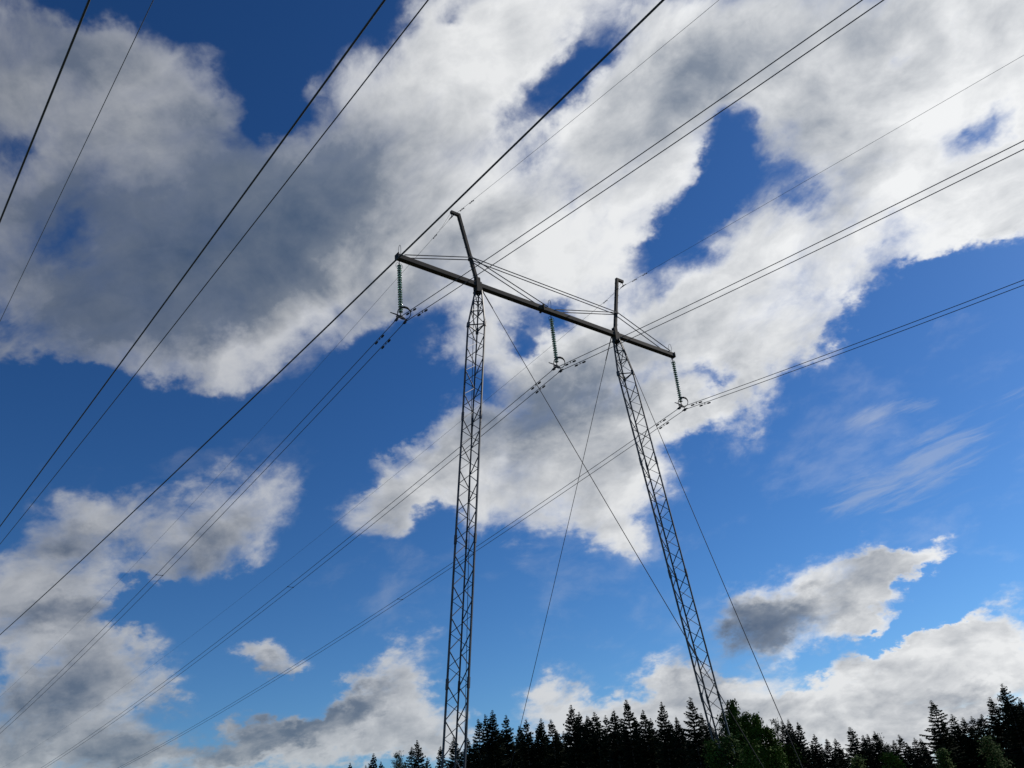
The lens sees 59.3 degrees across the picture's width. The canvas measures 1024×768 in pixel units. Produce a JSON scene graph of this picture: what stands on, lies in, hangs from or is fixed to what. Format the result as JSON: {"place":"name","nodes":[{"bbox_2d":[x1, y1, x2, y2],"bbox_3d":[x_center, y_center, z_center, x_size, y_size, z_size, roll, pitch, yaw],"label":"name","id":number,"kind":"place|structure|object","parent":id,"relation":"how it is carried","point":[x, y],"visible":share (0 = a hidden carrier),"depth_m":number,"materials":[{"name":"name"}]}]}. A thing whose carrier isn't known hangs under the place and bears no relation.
{"place":"outdoors","nodes":[
{"label":"outdoors","id":0,"kind":"place"},
{"bbox_2d":[0,0,90,222],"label":"conductor cable","id":1,"kind":"object","parent":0,"point":[53,89],"visible":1,"depth_m":13.77,"materials":[{"name":"grey metal"}]},
{"bbox_2d":[0,0,153,320],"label":"earth wire","id":2,"kind":"object","parent":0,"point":[82,149],"visible":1,"depth_m":19.13,"materials":[{"name":"grey metal"}]},
{"bbox_2d":[0,0,385,526],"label":"conductor cable","id":3,"kind":"object","parent":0,"point":[310,102],"visible":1,"depth_m":16.36,"materials":[{"name":"grey metal"}]},
{"bbox_2d":[0,0,428,543],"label":"earth wire","id":4,"kind":"object","parent":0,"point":[247,231],"visible":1,"depth_m":21.59,"materials":[{"name":"grey metal"}]},
{"bbox_2d":[0,0,664,634],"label":"conductor cable","id":5,"kind":"object","parent":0,"point":[390,264],"visible":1,"depth_m":17.45,"materials":[{"name":"grey metal"}]},
{"bbox_2d":[0,0,1023,767],"label":"sky","id":6,"kind":"structure","parent":0,"point":[859,512],"materials":[{"name":"blue"}]},
{"bbox_3d":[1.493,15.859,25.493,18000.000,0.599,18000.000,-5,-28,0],"label":"ground","id":7,"kind":"structure","parent":0,"visible":0},
{"bbox_2d":[368,753,377,767],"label":"spruce tree","id":8,"kind":"object","parent":7,"relation":"on","point":[373,761],"visible":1,"depth_m":96.65,"materials":[{"name":"green plant"}]},
{"bbox_2d":[390,750,406,767],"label":"pine tree","id":9,"kind":"object","parent":7,"relation":"on","point":[399,756],"visible":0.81,"depth_m":103.07,"materials":[{"name":"green plant"}]},
{"bbox_2d":[404,747,414,767],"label":"spruce tree","id":10,"kind":"object","parent":7,"relation":"on","point":[411,756],"visible":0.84,"depth_m":92.79,"materials":[{"name":"green plant"}]},
{"bbox_2d":[410,740,427,767],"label":"spruce tree","id":11,"kind":"object","parent":7,"relation":"on","point":[418,759],"visible":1,"depth_m":88.49,"materials":[{"name":"green plant"}]},
{"bbox_2d":[435,747,449,767],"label":"spruce tree","id":12,"kind":"object","parent":7,"relation":"on","point":[439,759],"visible":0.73,"depth_m":87.12,"materials":[{"name":"green plant"}]},
{"bbox_2d":[445,737,463,767],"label":"spruce tree","id":13,"kind":"object","parent":7,"relation":"on","point":[452,751],"visible":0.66,"depth_m":85.27,"materials":[{"name":"green plant"}]},
{"bbox_2d":[463,738,476,767],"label":"spruce tree","id":14,"kind":"object","parent":7,"relation":"on","point":[469,753],"visible":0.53,"depth_m":87.00,"materials":[{"name":"green plant"}]},
{"bbox_2d":[462,719,490,767],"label":"spruce tree","id":15,"kind":"object","parent":7,"relation":"on","point":[474,760],"visible":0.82,"depth_m":82.49,"materials":[{"name":"green plant"}]},
{"bbox_2d":[473,714,507,767],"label":"spruce tree","id":16,"kind":"object","parent":7,"relation":"on","point":[484,722],"visible":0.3,"depth_m":87.00,"materials":[{"name":"green plant"}]},
{"bbox_2d":[478,711,511,767],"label":"spruce tree","id":17,"kind":"object","parent":7,"relation":"on","point":[489,728],"visible":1,"depth_m":79.48,"materials":[{"name":"green plant"}]},
{"bbox_2d":[496,715,524,767],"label":"spruce tree","id":18,"kind":"object","parent":7,"relation":"on","point":[511,739],"visible":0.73,"depth_m":81.08,"materials":[{"name":"green plant"}]},
{"bbox_2d":[512,726,531,765],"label":"spruce tree","id":19,"kind":"object","parent":7,"relation":"on","point":[517,741],"visible":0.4,"depth_m":82.79,"materials":[{"name":"green plant"}]},
{"bbox_2d":[515,720,546,767],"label":"spruce tree","id":20,"kind":"object","parent":7,"relation":"on","point":[530,753],"visible":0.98,"depth_m":77.35,"materials":[{"name":"green plant"}]},
{"bbox_2d":[520,735,543,765],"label":"spruce tree","id":21,"kind":"object","parent":7,"relation":"on","point":[533,752],"visible":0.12,"depth_m":85.73,"materials":[{"name":"green plant"}]},
{"bbox_2d":[534,724,550,767],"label":"spruce tree","id":22,"kind":"object","parent":7,"relation":"on","point":[543,743],"visible":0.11,"depth_m":88.61,"materials":[{"name":"green plant"}]},
{"bbox_2d":[531,718,559,767],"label":"spruce tree","id":23,"kind":"object","parent":7,"relation":"on","point":[541,734],"visible":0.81,"depth_m":77.42,"materials":[{"name":"green plant"}]},
{"bbox_2d":[541,721,569,767],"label":"spruce tree","id":24,"kind":"object","parent":7,"relation":"on","point":[557,752],"visible":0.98,"depth_m":74.68,"materials":[{"name":"green plant"}]},
{"bbox_2d":[549,730,570,767],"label":"spruce tree","id":25,"kind":"object","parent":7,"relation":"on","point":[560,744],"visible":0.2,"depth_m":83.03,"materials":[{"name":"green plant"}]},
{"bbox_2d":[557,731,571,765],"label":"spruce tree","id":26,"kind":"object","parent":7,"relation":"on","point":[562,739],"visible":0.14,"depth_m":85.91,"materials":[{"name":"green plant"}]},
{"bbox_2d":[561,705,592,767],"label":"spruce tree","id":27,"kind":"object","parent":7,"relation":"on","point":[570,739],"visible":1,"depth_m":74.47,"materials":[{"name":"green plant"}]},
{"bbox_2d":[566,720,588,767],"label":"spruce tree","id":28,"kind":"object","parent":7,"relation":"on","point":[573,749],"visible":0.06,"depth_m":80.24,"materials":[{"name":"green plant"}]},
{"bbox_2d":[570,712,599,767],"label":"spruce tree","id":29,"kind":"object","parent":7,"relation":"on","point":[581,727],"visible":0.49,"depth_m":78.11,"materials":[{"name":"green plant"}]},
{"bbox_2d":[582,716,601,765],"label":"spruce tree","id":30,"kind":"object","parent":7,"relation":"on","point":[589,729],"visible":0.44,"depth_m":78.97,"materials":[{"name":"green plant"}]},
{"bbox_2d":[585,712,610,767],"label":"spruce tree","id":31,"kind":"object","parent":7,"relation":"on","point":[596,754],"visible":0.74,"depth_m":74.86,"materials":[{"name":"green plant"}]},
{"bbox_2d":[395,210,802,767],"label":"power pylon","id":32,"kind":"object","parent":7,"relation":"on","point":[477,286],"visible":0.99,"depth_m":47.12,"materials":[{"name":"metal"}]},
{"bbox_2d":[390,260,410,323],"bbox_3d":[-5.596,-4.674,44.805,1.121,3.745,0.478,14,-34,-31],"label":"insulator string","id":33,"kind":"object","parent":32,"relation":"hanging from","point":[399,287],"visible":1,"depth_m":44.58,"materials":[{"name":"teal"}]},
{"bbox_2d":[0,0,862,728],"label":"conductor cable","id":34,"kind":"object","parent":33,"relation":"hanging from","point":[506,246],"visible":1,"depth_m":37.08,"materials":[{"name":"grey metal"}]},
{"bbox_2d":[2,0,883,731],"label":"conductor cable","id":35,"kind":"object","parent":33,"relation":"hanging from","point":[544,230],"visible":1,"depth_m":35.88,"materials":[{"name":"grey metal"}]},
{"bbox_2d":[549,314,564,372],"bbox_3d":[2.341,-2.367,50.434,1.121,3.745,0.478,14,-34,-31],"label":"insulator string","id":36,"kind":"object","parent":32,"relation":"hanging from","point":[556,357],"visible":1,"depth_m":50.19,"materials":[{"name":"teal"}]},
{"bbox_2d":[41,140,1023,767],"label":"conductor cable","id":37,"kind":"object","parent":36,"relation":"hanging from","point":[593,350],"visible":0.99,"depth_m":45.33,"materials":[{"name":"grey metal"}]},
{"bbox_2d":[45,149,1023,767],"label":"conductor cable","id":38,"kind":"object","parent":36,"relation":"hanging from","point":[593,355],"visible":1,"depth_m":45.46,"materials":[{"name":"grey metal"}]},
{"bbox_2d":[671,357,687,410],"bbox_3d":[10.278,-0.060,56.063,1.121,3.745,0.478,14,-34,-31],"label":"insulator string","id":39,"kind":"object","parent":32,"relation":"hanging from","point":[680,397],"visible":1,"depth_m":55.79,"materials":[{"name":"teal"}]},
{"bbox_2d":[118,280,1022,767],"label":"conductor cable","id":40,"kind":"object","parent":39,"relation":"hanging from","point":[626,444],"visible":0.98,"depth_m":55.87,"materials":[{"name":"grey metal"}]},
{"bbox_2d":[131,285,1023,762],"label":"conductor cable","id":41,"kind":"object","parent":39,"relation":"hanging from","point":[617,455],"visible":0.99,"depth_m":56.18,"materials":[{"name":"grey metal"}]},
{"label":"earth wire clamp","id":42,"kind":"object","parent":32,"relation":"attached to","visible":0},
{"bbox_2d":[2,0,718,694],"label":"earth wire","id":43,"kind":"object","parent":42,"relation":"attached to","point":[416,256],"visible":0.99,"depth_m":49.85,"materials":[{"name":"grey metal"}]},
{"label":"earth wire clamp","id":44,"kind":"object","parent":32,"relation":"attached to","visible":0},
{"bbox_2d":[7,55,1023,764],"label":"earth wire","id":45,"kind":"object","parent":44,"relation":"attached to","point":[603,303],"visible":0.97,"depth_m":55.48,"materials":[{"name":"grey metal"}]},
{"bbox_2d":[594,719,610,767],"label":"spruce tree","id":46,"kind":"object","parent":7,"relation":"on","point":[600,739],"visible":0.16,"depth_m":79.20,"materials":[{"name":"green plant"}]},
{"bbox_2d":[597,716,618,767],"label":"spruce tree","id":47,"kind":"object","parent":7,"relation":"on","point":[603,736],"visible":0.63,"depth_m":71.47,"materials":[{"name":"green plant"}]},
{"bbox_2d":[605,711,636,767],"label":"spruce tree","id":48,"kind":"object","parent":7,"relation":"on","point":[616,754],"visible":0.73,"depth_m":69.36,"materials":[{"name":"green plant"}]},
{"bbox_2d":[615,700,647,767],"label":"spruce tree","id":49,"kind":"object","parent":7,"relation":"on","point":[629,749],"visible":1,"depth_m":66.88,"materials":[{"name":"green plant"}]},
{"bbox_2d":[628,717,653,767],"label":"spruce tree","id":50,"kind":"object","parent":7,"relation":"on","point":[638,724],"visible":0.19,"depth_m":70.59,"materials":[{"name":"green plant"}]},
{"bbox_2d":[637,710,668,767],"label":"spruce tree","id":51,"kind":"object","parent":7,"relation":"on","point":[652,751],"visible":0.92,"depth_m":66.89,"materials":[{"name":"green plant"}]},
{"bbox_2d":[645,718,666,767],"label":"spruce tree","id":52,"kind":"object","parent":7,"relation":"on","point":[652,736],"visible":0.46,"depth_m":67.97,"materials":[{"name":"green plant"}]},
{"bbox_2d":[654,702,685,767],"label":"spruce tree","id":53,"kind":"object","parent":7,"relation":"on","point":[667,730],"visible":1,"depth_m":65.60,"materials":[{"name":"green plant"}]},
{"bbox_2d":[665,720,682,767],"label":"spruce tree","id":54,"kind":"object","parent":7,"relation":"on","point":[670,725],"visible":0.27,"depth_m":68.92,"materials":[{"name":"green plant"}]},
{"bbox_2d":[671,717,694,767],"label":"spruce tree","id":55,"kind":"object","parent":7,"relation":"on","point":[684,761],"visible":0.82,"depth_m":65.87,"materials":[{"name":"green plant"}]},
{"bbox_2d":[671,727,698,767],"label":"spruce tree","id":56,"kind":"object","parent":7,"relation":"on","point":[683,747],"visible":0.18,"depth_m":69.43,"materials":[{"name":"green plant"}]},
{"bbox_2d":[677,697,708,767],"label":"spruce tree","id":57,"kind":"object","parent":7,"relation":"on","point":[693,733],"visible":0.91,"depth_m":62.31,"materials":[{"name":"green plant"}]},
{"bbox_2d":[693,712,715,767],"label":"spruce tree","id":58,"kind":"object","parent":7,"relation":"on","point":[706,732],"visible":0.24,"depth_m":64.43,"materials":[{"name":"green plant"}]},
{"bbox_2d":[700,739,731,767],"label":"birch tree","id":59,"kind":"object","parent":7,"relation":"on","point":[712,757],"visible":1,"depth_m":41.45,"materials":[{"name":"green plant"}]},
{"bbox_2d":[714,710,743,766],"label":"birch tree","id":60,"kind":"object","parent":7,"relation":"on","point":[722,725],"visible":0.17,"depth_m":47.43,"materials":[{"name":"green plant"}]},
{"bbox_2d":[718,733,746,767],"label":"birch tree","id":61,"kind":"object","parent":7,"relation":"on","point":[731,754],"visible":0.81,"depth_m":41.57,"materials":[{"name":"green plant"}]},
{"bbox_2d":[722,698,746,767],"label":"birch tree","id":62,"kind":"object","parent":7,"relation":"on","point":[734,728],"visible":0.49,"depth_m":46.43,"materials":[{"name":"green plant"}]},
{"bbox_2d":[738,710,757,739],"bbox_3d":[13.115,21.607,47.497,2.196,8.354,1.730,15,-35,-33],"label":"birch tree","id":63,"kind":"object","parent":7,"relation":"on","point":[747,718],"visible":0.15,"depth_m":48.99,"materials":[{"name":"green plant"}]},
{"bbox_2d":[734,709,766,767],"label":"birch tree","id":64,"kind":"object","parent":7,"relation":"on","point":[745,734],"visible":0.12,"depth_m":47.17,"materials":[{"name":"green plant"}]},
{"bbox_2d":[736,738,768,767],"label":"birch tree","id":65,"kind":"object","parent":7,"relation":"on","point":[752,761],"visible":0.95,"depth_m":40.35,"materials":[{"name":"green plant"}]},
{"bbox_2d":[738,716,769,766],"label":"birch tree","id":66,"kind":"object","parent":7,"relation":"on","point":[747,725],"visible":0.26,"depth_m":47.47,"materials":[{"name":"green plant"}]},
{"bbox_2d":[749,712,771,766],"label":"birch tree","id":67,"kind":"object","parent":7,"relation":"on","point":[757,721],"visible":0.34,"depth_m":49.01,"materials":[{"name":"green plant"}]},
{"bbox_2d":[760,726,785,765],"bbox_3d":[13.703,22.145,47.682,2.799,7.488,2.977,-22,-32,28],"label":"birch tree","id":68,"kind":"object","parent":7,"relation":"on","point":[770,741],"visible":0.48,"depth_m":48.74,"materials":[{"name":"green plant"}]},
{"bbox_2d":[763,743,791,767],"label":"birch tree","id":69,"kind":"object","parent":7,"relation":"on","point":[778,760],"visible":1,"depth_m":40.38,"materials":[{"name":"green plant"}]},
{"bbox_2d":[768,717,786,752],"bbox_3d":[17.701,25.858,56.930,1.816,9.101,2.360,-4,-28,-3],"label":"pine tree","id":70,"kind":"object","parent":7,"relation":"on","point":[776,726],"visible":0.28,"depth_m":58.77,"materials":[{"name":"green plant"}]},
{"bbox_2d":[779,721,800,767],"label":"spruce tree","id":71,"kind":"object","parent":7,"relation":"on","point":[783,731],"visible":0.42,"depth_m":56.94,"materials":[{"name":"green plant"}]},
{"bbox_2d":[782,744,806,767],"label":"birch tree","id":72,"kind":"object","parent":7,"relation":"on","point":[790,751],"visible":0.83,"depth_m":49.80,"materials":[{"name":"green plant"}]},
{"bbox_2d":[785,721,812,767],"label":"spruce tree","id":73,"kind":"object","parent":7,"relation":"on","point":[789,727],"visible":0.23,"depth_m":57.79,"materials":[{"name":"green plant"}]},
{"bbox_2d":[794,722,819,767],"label":"spruce tree","id":74,"kind":"object","parent":7,"relation":"on","point":[801,744],"visible":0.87,"depth_m":55.72,"materials":[{"name":"green plant"}]},
{"bbox_2d":[810,734,829,767],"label":"spruce tree","id":75,"kind":"object","parent":7,"relation":"on","point":[816,754],"visible":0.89,"depth_m":57.05,"materials":[{"name":"green plant"}]},
{"bbox_2d":[822,739,842,767],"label":"spruce tree","id":76,"kind":"object","parent":7,"relation":"on","point":[828,751],"visible":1,"depth_m":55.27,"materials":[{"name":"green plant"}]},
{"bbox_2d":[831,739,849,767],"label":"spruce tree","id":77,"kind":"object","parent":7,"relation":"on","point":[841,754],"visible":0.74,"depth_m":56.92,"materials":[{"name":"green plant"}]},
{"bbox_2d":[847,739,868,766],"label":"spruce tree","id":78,"kind":"object","parent":7,"relation":"on","point":[853,750],"visible":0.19,"depth_m":61.06,"materials":[{"name":"green plant"}]},
{"bbox_2d":[848,754,868,767],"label":"birch tree","id":79,"kind":"object","parent":7,"relation":"on","point":[856,760],"visible":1,"depth_m":47.58,"materials":[{"name":"green plant"}]},
{"bbox_2d":[843,726,874,767],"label":"spruce tree","id":80,"kind":"object","parent":7,"relation":"on","point":[853,736],"visible":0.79,"depth_m":53.03,"materials":[{"name":"green plant"}]},
{"bbox_2d":[860,735,878,767],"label":"spruce tree","id":81,"kind":"object","parent":7,"relation":"on","point":[865,745],"visible":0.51,"depth_m":54.59,"materials":[{"name":"green plant"}]},
{"bbox_2d":[866,734,881,765],"bbox_3d":[22.474,24.900,54.177,2.649,7.375,2.545,-7,-28,4],"label":"spruce tree","id":82,"kind":"object","parent":7,"relation":"on","point":[869,742],"visible":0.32,"depth_m":55.53,"materials":[{"name":"green plant"}]},
{"bbox_2d":[870,732,891,767],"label":"spruce tree","id":83,"kind":"object","parent":7,"relation":"on","point":[875,752],"visible":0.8,"depth_m":52.97,"materials":[{"name":"green plant"}]},
{"bbox_2d":[872,733,893,767],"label":"pine tree","id":84,"kind":"object","parent":7,"relation":"on","point":[888,748],"visible":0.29,"depth_m":54.05,"materials":[{"name":"green plant"}]},
{"bbox_2d":[878,751,911,767],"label":"birch tree","id":85,"kind":"object","parent":7,"relation":"on","point":[892,760],"visible":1,"depth_m":46.07,"materials":[{"name":"green plant"}]},
{"bbox_2d":[891,741,904,758],"bbox_3d":[23.388,24.541,53.033,2.594,6.765,2.700,-15,-30,17],"label":"spruce tree","id":86,"kind":"object","parent":7,"relation":"on","point":[896,748],"visible":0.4,"depth_m":54.24,"materials":[{"name":"green plant"}]},
{"bbox_2d":[896,734,917,767],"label":"spruce tree","id":87,"kind":"object","parent":7,"relation":"on","point":[904,754],"visible":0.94,"depth_m":51.73,"materials":[{"name":"green plant"}]},
{"bbox_2d":[904,743,920,766],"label":"spruce tree","id":88,"kind":"object","parent":7,"relation":"on","point":[910,752],"visible":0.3,"depth_m":53.47,"materials":[{"name":"green plant"}]},
{"bbox_2d":[910,738,931,767],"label":"spruce tree","id":89,"kind":"object","parent":7,"relation":"on","point":[922,760],"visible":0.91,"depth_m":51.05,"materials":[{"name":"green plant"}]},
{"bbox_2d":[917,739,937,767],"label":"spruce tree","id":90,"kind":"object","parent":7,"relation":"on","point":[924,748],"visible":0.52,"depth_m":51.78,"materials":[{"name":"green plant"}]},
{"bbox_2d":[933,747,955,767],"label":"birch tree","id":91,"kind":"object","parent":7,"relation":"on","point":[944,759],"visible":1,"depth_m":43.20,"materials":[{"name":"green plant"}]},
{"bbox_2d":[918,700,972,767],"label":"spruce tree","id":92,"kind":"object","parent":7,"relation":"on","point":[949,740],"visible":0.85,"depth_m":48.26,"materials":[{"name":"green plant"}]},
{"bbox_2d":[939,719,961,767],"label":"spruce tree","id":93,"kind":"object","parent":7,"relation":"on","point":[948,743],"visible":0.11,"depth_m":50.92,"materials":[{"name":"green plant"}]},
{"bbox_2d":[948,714,983,767],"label":"spruce tree","id":94,"kind":"object","parent":7,"relation":"on","point":[953,727],"visible":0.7,"depth_m":49.46,"materials":[{"name":"green plant"}]},
{"bbox_2d":[956,723,980,767],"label":"spruce tree","id":95,"kind":"object","parent":7,"relation":"on","point":[960,727],"visible":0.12,"depth_m":51.42,"materials":[{"name":"green plant"}]},
{"bbox_2d":[958,717,987,767],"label":"spruce tree","id":96,"kind":"object","parent":7,"relation":"on","point":[969,740],"visible":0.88,"depth_m":48.93,"materials":[{"name":"green plant"}]},
{"bbox_2d":[968,716,987,767],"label":"spruce tree","id":97,"kind":"object","parent":7,"relation":"on","point":[975,723],"visible":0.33,"depth_m":49.81,"materials":[{"name":"green plant"}]},
{"bbox_2d":[975,714,1013,767],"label":"spruce tree","id":98,"kind":"object","parent":7,"relation":"on","point":[988,733],"visible":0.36,"depth_m":48.56,"materials":[{"name":"green plant"}]},
{"bbox_2d":[977,735,1014,767],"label":"birch tree","id":99,"kind":"object","parent":7,"relation":"on","point":[993,752],"visible":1,"depth_m":41.35,"materials":[{"name":"green plant"}]},
{"bbox_2d":[989,715,1013,766],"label":"spruce tree","id":100,"kind":"object","parent":7,"relation":"on","point":[996,735],"visible":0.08,"depth_m":53.98,"materials":[{"name":"green plant"}]},
{"bbox_2d":[984,697,1023,767],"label":"spruce tree","id":101,"kind":"object","parent":7,"relation":"on","point":[997,723],"visible":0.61,"depth_m":46.10,"materials":[{"name":"green plant"}]},
{"bbox_2d":[996,683,1023,767],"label":"spruce tree","id":102,"kind":"object","parent":7,"relation":"on","point":[1010,722],"visible":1,"depth_m":44.70,"materials":[{"name":"green plant"}]},
{"bbox_2d":[997,692,1023,767],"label":"pine tree","id":103,"kind":"object","parent":7,"relation":"on","point":[999,699],"visible":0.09,"depth_m":47.27,"materials":[{"name":"green plant"}]},
{"bbox_2d":[1009,702,1022,756],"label":"spruce tree","id":104,"kind":"object","parent":7,"relation":"on","point":[1012,705],"visible":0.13,"depth_m":46.60,"materials":[{"name":"green plant"}]},
{"bbox_2d":[1015,698,1023,760],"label":"spruce tree","id":105,"kind":"object","parent":7,"relation":"on","point":[1021,702],"visible":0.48,"depth_m":45.49,"materials":[{"name":"green plant"}]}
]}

